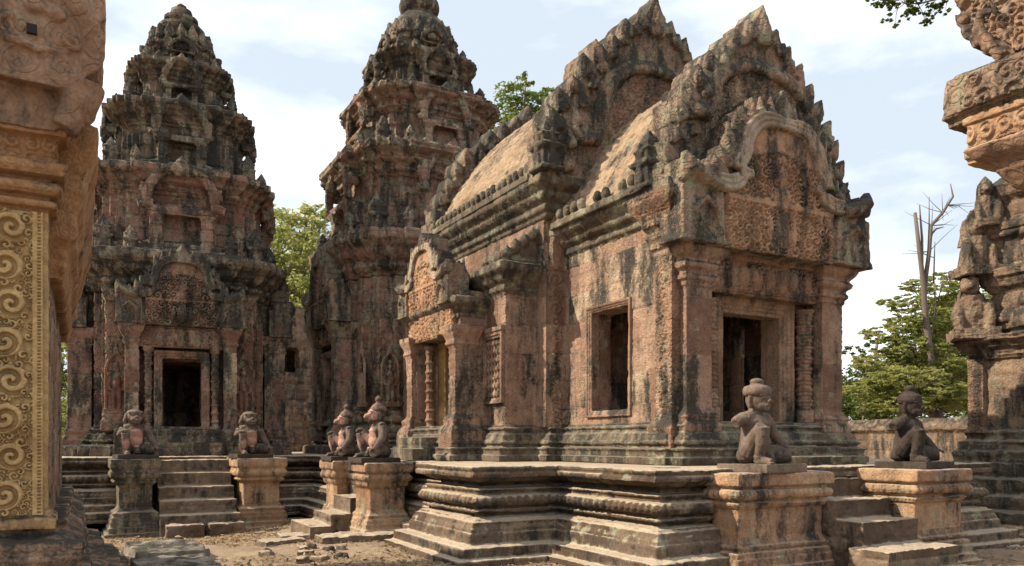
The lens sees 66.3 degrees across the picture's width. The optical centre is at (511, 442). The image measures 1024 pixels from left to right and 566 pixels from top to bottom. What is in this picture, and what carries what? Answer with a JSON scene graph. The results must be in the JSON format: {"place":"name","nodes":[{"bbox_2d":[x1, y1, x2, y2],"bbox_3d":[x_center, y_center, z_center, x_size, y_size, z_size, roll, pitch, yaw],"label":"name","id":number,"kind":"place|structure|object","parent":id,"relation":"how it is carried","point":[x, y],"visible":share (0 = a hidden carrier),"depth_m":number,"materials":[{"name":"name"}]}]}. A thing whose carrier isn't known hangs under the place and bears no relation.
{"place":"outdoors","nodes":[
{"label":"outdoors","id":0,"kind":"place"},
{"bbox_2d":[62,0,1000,419],"label":"sky","id":1,"kind":"structure","parent":0,"point":[294,66],"materials":[{"name":"white"}]},
{"bbox_2d":[86,515,1023,565],"bbox_3d":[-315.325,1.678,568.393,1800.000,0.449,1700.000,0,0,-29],"label":"ground","id":2,"kind":"structure","parent":0,"point":[219,552],"depth_m":10.77,"materials":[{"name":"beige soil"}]},
{"bbox_2d":[60,342,67,437],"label":"tree","id":3,"kind":"object","parent":2,"relation":"on","point":[64,390],"visible":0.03,"depth_m":46.73,"materials":[{"name":"green plant"}]},
{"bbox_2d":[0,0,128,565],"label":"library building","id":4,"kind":"structure","parent":2,"relation":"on","point":[52,59],"depth_m":5.40,"materials":[{"name":"stone"}]},
{"bbox_2d":[102,458,160,538],"bbox_3d":[-7.719,1.235,15.979,1.124,1.843,1.646,0,0,-29],"label":"statue pedestal","id":5,"kind":"object","parent":2,"relation":"on","point":[134,512],"visible":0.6,"depth_m":15.40,"materials":[{"name":"stone"}]},
{"bbox_2d":[112,409,158,458],"bbox_3d":[-7.548,-0.173,15.743,0.785,1.015,0.711,0,0,-35],"label":"guardian statue","id":6,"kind":"object","parent":5,"relation":"on","point":[134,432],"visible":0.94,"depth_m":15.67,"materials":[{"name":"stone"}]},
{"bbox_2d":[124,538,209,557],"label":"paving slab","id":7,"kind":"structure","parent":2,"relation":"on","point":[154,548],"depth_m":10.33,"materials":[{"name":"grey stone"}]},
{"bbox_2d":[130,553,221,565],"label":"paving slab","id":8,"kind":"structure","parent":2,"relation":"on","point":[200,559],"depth_m":9.37,"materials":[{"name":"grey stone"}]},
{"bbox_2d":[164,522,204,538],"bbox_3d":[-6.361,1.761,15.228,0.736,0.399,0.430,0,0,-29],"label":"stone block","id":9,"kind":"object","parent":2,"relation":"on","point":[192,530],"depth_m":15.08,"materials":[{"name":"stone"}]},
{"bbox_2d":[154,459,240,536],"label":"stone stairs","id":10,"kind":"structure","parent":2,"relation":"on","point":[187,491],"depth_m":16.30,"materials":[{"name":"stone"}]},
{"bbox_2d":[204,520,244,536],"bbox_3d":[-5.725,1.770,15.642,0.752,0.399,0.429,0,0,-32],"label":"stone block","id":11,"kind":"object","parent":2,"relation":"on","point":[216,529],"depth_m":15.47,"materials":[{"name":"stone"}]},
{"bbox_2d":[226,457,289,529],"bbox_3d":[-5.603,1.235,17.153,1.259,1.844,1.657,0,0,-29],"label":"statue pedestal","id":12,"kind":"object","parent":2,"relation":"on","point":[256,481],"visible":0.54,"depth_m":16.59,"materials":[{"name":"stone"}]},
{"bbox_2d":[228,411,272,458],"bbox_3d":[-5.598,-0.173,16.825,0.785,1.015,0.711,0,0,-35],"label":"guardian statue","id":13,"kind":"object","parent":12,"relation":"on","point":[249,432],"visible":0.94,"depth_m":16.74,"materials":[{"name":"stone"}]},
{"bbox_2d":[258,550,274,555],"bbox_3d":[-3.307,1.548,10.579,0.249,0.217,0.187,0,0,16],"label":"rubble stone","id":14,"kind":"object","parent":2,"relation":"on","point":[265,553],"visible":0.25,"depth_m":10.54,"materials":[{"name":"stone"}]},
{"bbox_2d":[255,536,305,546],"bbox_3d":[-3.550,1.615,12.095,0.418,0.289,0.750,0,0,43],"label":"stone block","id":15,"kind":"object","parent":2,"relation":"on","point":[274,541],"depth_m":11.97,"materials":[{"name":"stone"}]},
{"bbox_2d":[276,532,313,539],"bbox_3d":[-3.418,1.608,12.970,0.920,0.265,0.608,0,0,-23],"label":"stone block","id":16,"kind":"object","parent":2,"relation":"on","point":[297,534],"depth_m":12.73,"materials":[{"name":"stone"}]},
{"bbox_2d":[285,307,313,451],"bbox_3d":[-9.001,-1.944,33.957,6.895,7.532,3.979,0,0,-29],"label":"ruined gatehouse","id":17,"kind":"object","parent":2,"relation":"on","point":[298,384],"visible":0.14,"depth_m":32.75,"materials":[{"name":"stone"}]},
{"bbox_2d":[270,200,330,312],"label":"tree","id":18,"kind":"object","parent":2,"relation":"on","point":[295,260],"visible":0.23,"depth_m":43.19,"materials":[{"name":"green plant"}]},
{"bbox_2d":[295,545,308,549],"bbox_3d":[-2.988,1.556,11.182,0.198,0.194,0.313,0,0,-29],"label":"rubble stone","id":19,"kind":"object","parent":2,"relation":"on","point":[301,547],"visible":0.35,"depth_m":11.12,"materials":[{"name":"stone"}]},
{"bbox_2d":[295,555,310,563],"bbox_3d":[-2.690,1.554,10.043,0.179,0.223,0.241,0,0,12],"label":"rubble stone","id":20,"kind":"object","parent":2,"relation":"on","point":[303,559],"visible":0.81,"depth_m":9.98,"materials":[{"name":"stone"}]},
{"bbox_2d":[297,549,313,554],"bbox_3d":[-2.794,1.562,10.642,0.286,0.218,0.224,0,0,-11],"label":"rubble stone","id":21,"kind":"object","parent":2,"relation":"on","point":[301,552],"visible":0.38,"depth_m":10.60,"materials":[{"name":"stone"}]},
{"bbox_2d":[306,544,316,548],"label":"rubble stone","id":22,"kind":"object","parent":2,"relation":"on","point":[312,546],"visible":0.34,"depth_m":11.16,"materials":[{"name":"grey stone"}]},
{"bbox_2d":[310,555,329,561],"bbox_3d":[-2.498,1.552,10.195,0.307,0.208,0.222,0,0,19],"label":"rubble stone","id":23,"kind":"object","parent":2,"relation":"on","point":[320,558],"visible":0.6,"depth_m":10.11,"materials":[{"name":"stone"}]},
{"bbox_2d":[291,481,355,538],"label":"stone stairs","id":24,"kind":"structure","parent":2,"relation":"on","point":[337,518],"depth_m":13.17,"materials":[{"name":"stone"}]},
{"bbox_2d":[322,546,335,551],"bbox_3d":[-2.594,1.554,11.030,0.261,0.218,0.193,0,0,42],"label":"rubble stone","id":25,"kind":"object","parent":2,"relation":"on","point":[329,548],"visible":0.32,"depth_m":10.97,"materials":[{"name":"grey stone"}]},
{"bbox_2d":[319,460,351,509],"bbox_3d":[-3.042,1.110,14.512,1.004,1.588,1.043,0,0,-29],"label":"statue pedestal","id":26,"kind":"object","parent":2,"relation":"on","point":[335,476],"visible":0.21,"depth_m":14.16,"materials":[{"name":"stone"}]},
{"bbox_2d":[321,404,356,461],"bbox_3d":[-3.116,-0.193,14.438,0.636,1.053,0.702,0,0,-29],"label":"guardian statue","id":27,"kind":"object","parent":26,"relation":"on","point":[342,445],"visible":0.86,"depth_m":14.37,"materials":[{"name":"stone"}]},
{"bbox_2d":[333,552,343,558],"bbox_3d":[-2.281,1.550,10.324,0.160,0.211,0.206,0,0,42],"label":"rubble stone","id":28,"kind":"object","parent":2,"relation":"on","point":[339,555],"visible":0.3,"depth_m":10.29,"materials":[{"name":"grey stone"}]},
{"bbox_2d":[336,545,345,549],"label":"rubble stone","id":29,"kind":"object","parent":2,"relation":"on","point":[343,547],"visible":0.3,"depth_m":11.10,"materials":[{"name":"stone"}]},
{"bbox_2d":[342,552,349,558],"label":"rubble stone","id":30,"kind":"object","parent":2,"relation":"on","point":[345,554],"visible":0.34,"depth_m":10.27,"materials":[{"name":"grey stone"}]},
{"bbox_2d":[314,531,393,543],"bbox_3d":[-2.249,1.546,12.188,1.594,0.338,0.529,0,0,-29],"label":"stone block","id":31,"kind":"object","parent":2,"relation":"on","point":[336,537],"depth_m":11.96,"materials":[{"name":"stone"}]},
{"bbox_2d":[347,462,412,531],"bbox_3d":[-2.165,1.085,12.930,1.008,1.542,1.068,0,0,-29],"label":"statue pedestal","id":32,"kind":"object","parent":2,"relation":"on","point":[380,496],"visible":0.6,"depth_m":12.62,"materials":[{"name":"stone"}]},
{"bbox_2d":[348,396,400,463],"bbox_3d":[-2.268,-0.223,12.906,0.673,1.115,0.744,0,0,-29],"label":"guardian statue","id":33,"kind":"object","parent":32,"relation":"on","point":[373,443],"visible":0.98,"depth_m":12.83,"materials":[{"name":"stone"}]},
{"bbox_2d":[61,392,965,429],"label":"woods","id":34,"kind":"object","parent":2,"relation":"on","point":[842,409],"depth_m":76.90,"materials":[{"name":"green plant"}]},
{"bbox_2d":[489,71,554,130],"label":"tree","id":35,"kind":"object","parent":2,"relation":"on","point":[516,99],"visible":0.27,"depth_m":51.37,"materials":[{"name":"green plant"}]},
{"bbox_2d":[61,452,1023,565],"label":"temple terrace","id":36,"kind":"structure","parent":2,"relation":"on","point":[476,513],"depth_m":10.12,"materials":[{"name":"stone"}]},
{"bbox_2d":[62,3,295,456],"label":"temple tower","id":37,"kind":"structure","parent":36,"relation":"on","point":[181,336],"depth_m":18.54,"materials":[{"name":"stone"}]},
{"bbox_2d":[301,0,499,453],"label":"temple tower","id":38,"kind":"structure","parent":36,"relation":"on","point":[415,118],"depth_m":20.93,"materials":[{"name":"stone"}]},
{"bbox_2d":[390,0,873,465],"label":"temple hall","id":39,"kind":"structure","parent":36,"relation":"on","point":[644,237],"depth_m":12.06,"materials":[{"name":"stone"}]},
{"bbox_2d":[482,324,513,404],"bbox_3d":[-0.263,-1.298,13.215,0.245,1.288,0.771,0,0,-29],"label":"baluster window","id":40,"kind":"structure","parent":39,"relation":"in","point":[491,351],"depth_m":13.17,"materials":[{"name":"stone"}]},
{"bbox_2d":[585,296,632,417],"bbox_3d":[1.531,-1.270,11.999,0.206,1.750,1.150,0,0,-29],"label":"window frame","id":41,"kind":"structure","parent":39,"relation":"in","point":[592,337],"depth_m":12.38,"materials":[{"name":"stone"}]},
{"bbox_2d":[741,328,744,411],"bbox_3d":[4.398,-1.271,13.590,0.207,1.751,1.152,0,0,-29],"label":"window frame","id":42,"kind":"structure","parent":39,"relation":"in","point":[742,333],"depth_m":13.97,"materials":[{"name":"stone"}]},
{"bbox_2d":[700,470,834,565],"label":"statue pedestal","id":43,"kind":"object","parent":2,"relation":"on","point":[771,519],"visible":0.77,"depth_m":9.05,"materials":[{"name":"stone"}]},
{"bbox_2d":[717,378,806,473],"bbox_3d":[2.982,-0.213,9.337,0.799,1.126,0.723,0,0,-36],"label":"guardian statue","id":44,"kind":"object","parent":43,"relation":"on","point":[758,451],"visible":1,"depth_m":9.23,"materials":[{"name":"stone"}]},
{"bbox_2d":[842,340,888,419],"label":"tree","id":45,"kind":"object","parent":2,"relation":"on","point":[866,345],"visible":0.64,"depth_m":41.99,"materials":[{"name":"green plant"}]},
{"bbox_2d":[821,477,967,565],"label":"stone stairs","id":46,"kind":"structure","parent":2,"relation":"on","point":[858,528],"depth_m":9.30,"materials":[{"name":"stone"}]},
{"bbox_2d":[842,298,967,419],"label":"tree","id":47,"kind":"object","parent":2,"relation":"on","point":[855,413],"visible":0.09,"depth_m":51.08,"materials":[{"name":"green plant"}]},
{"bbox_2d":[848,417,967,460],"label":"enclosure wall","id":48,"kind":"structure","parent":2,"relation":"on","point":[875,437],"depth_m":36.37,"materials":[{"name":"beige stone"}]},
{"bbox_2d":[864,0,951,28],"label":"tree","id":49,"kind":"object","parent":2,"relation":"on","point":[913,10],"visible":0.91,"depth_m":23.99,"materials":[{"name":"green plant"}]},
{"bbox_2d":[842,270,991,417],"bbox_3d":[21.160,-3.535,39.289,9.761,10.334,7.049,0,0,-29],"label":"tree","id":50,"kind":"object","parent":2,"relation":"on","point":[947,395],"visible":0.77,"depth_m":38.55,"materials":[{"name":"green plant"}]},
{"bbox_2d":[854,468,983,564],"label":"statue pedestal","id":51,"kind":"object","parent":2,"relation":"on","point":[930,500],"visible":0.51,"depth_m":9.89,"materials":[{"name":"stone"}]},
{"bbox_2d":[874,385,953,469],"bbox_3d":[5.261,-0.208,10.237,0.757,1.095,0.686,0,0,-36],"label":"guardian statue","id":52,"kind":"object","parent":51,"relation":"on","point":[915,446],"visible":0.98,"depth_m":10.14,"materials":[{"name":"stone"}]},
{"bbox_2d":[904,184,973,417],"bbox_3d":[20.747,-5.452,38.019,3.636,14.250,0.424,0,0,5],"label":"dead tree","id":53,"kind":"object","parent":2,"relation":"on","point":[924,280],"visible":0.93,"depth_m":37.93,"materials":[{"name":"brown wood"}]},
{"bbox_2d":[947,292,988,416],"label":"tree","id":54,"kind":"object","parent":2,"relation":"on","point":[961,413],"depth_m":64.03,"materials":[{"name":"green plant"}]},
{"bbox_2d":[942,0,1023,190],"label":"gate pavilion","id":55,"kind":"structure","parent":2,"relation":"on","point":[983,107],"depth_m":5.74,"materials":[{"name":"stone"}]},
{"bbox_2d":[946,176,1023,525],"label":"library building","id":56,"kind":"structure","parent":2,"relation":"on","point":[985,336],"depth_m":15.52,"materials":[{"name":"stone"}]},
{"bbox_2d":[1006,544,1021,549],"bbox_3d":[7.227,1.564,11.295,0.257,0.196,0.198,0,0,23],"label":"rubble stone","id":57,"kind":"object","parent":2,"relation":"on","point":[1019,547],"visible":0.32,"depth_m":11.25,"materials":[{"name":"stone"}]},
{"bbox_2d":[1013,527,1023,532],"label":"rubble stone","id":58,"kind":"object","parent":2,"relation":"on","point":[1020,529],"visible":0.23,"depth_m":13.47,"materials":[{"name":"stone"}]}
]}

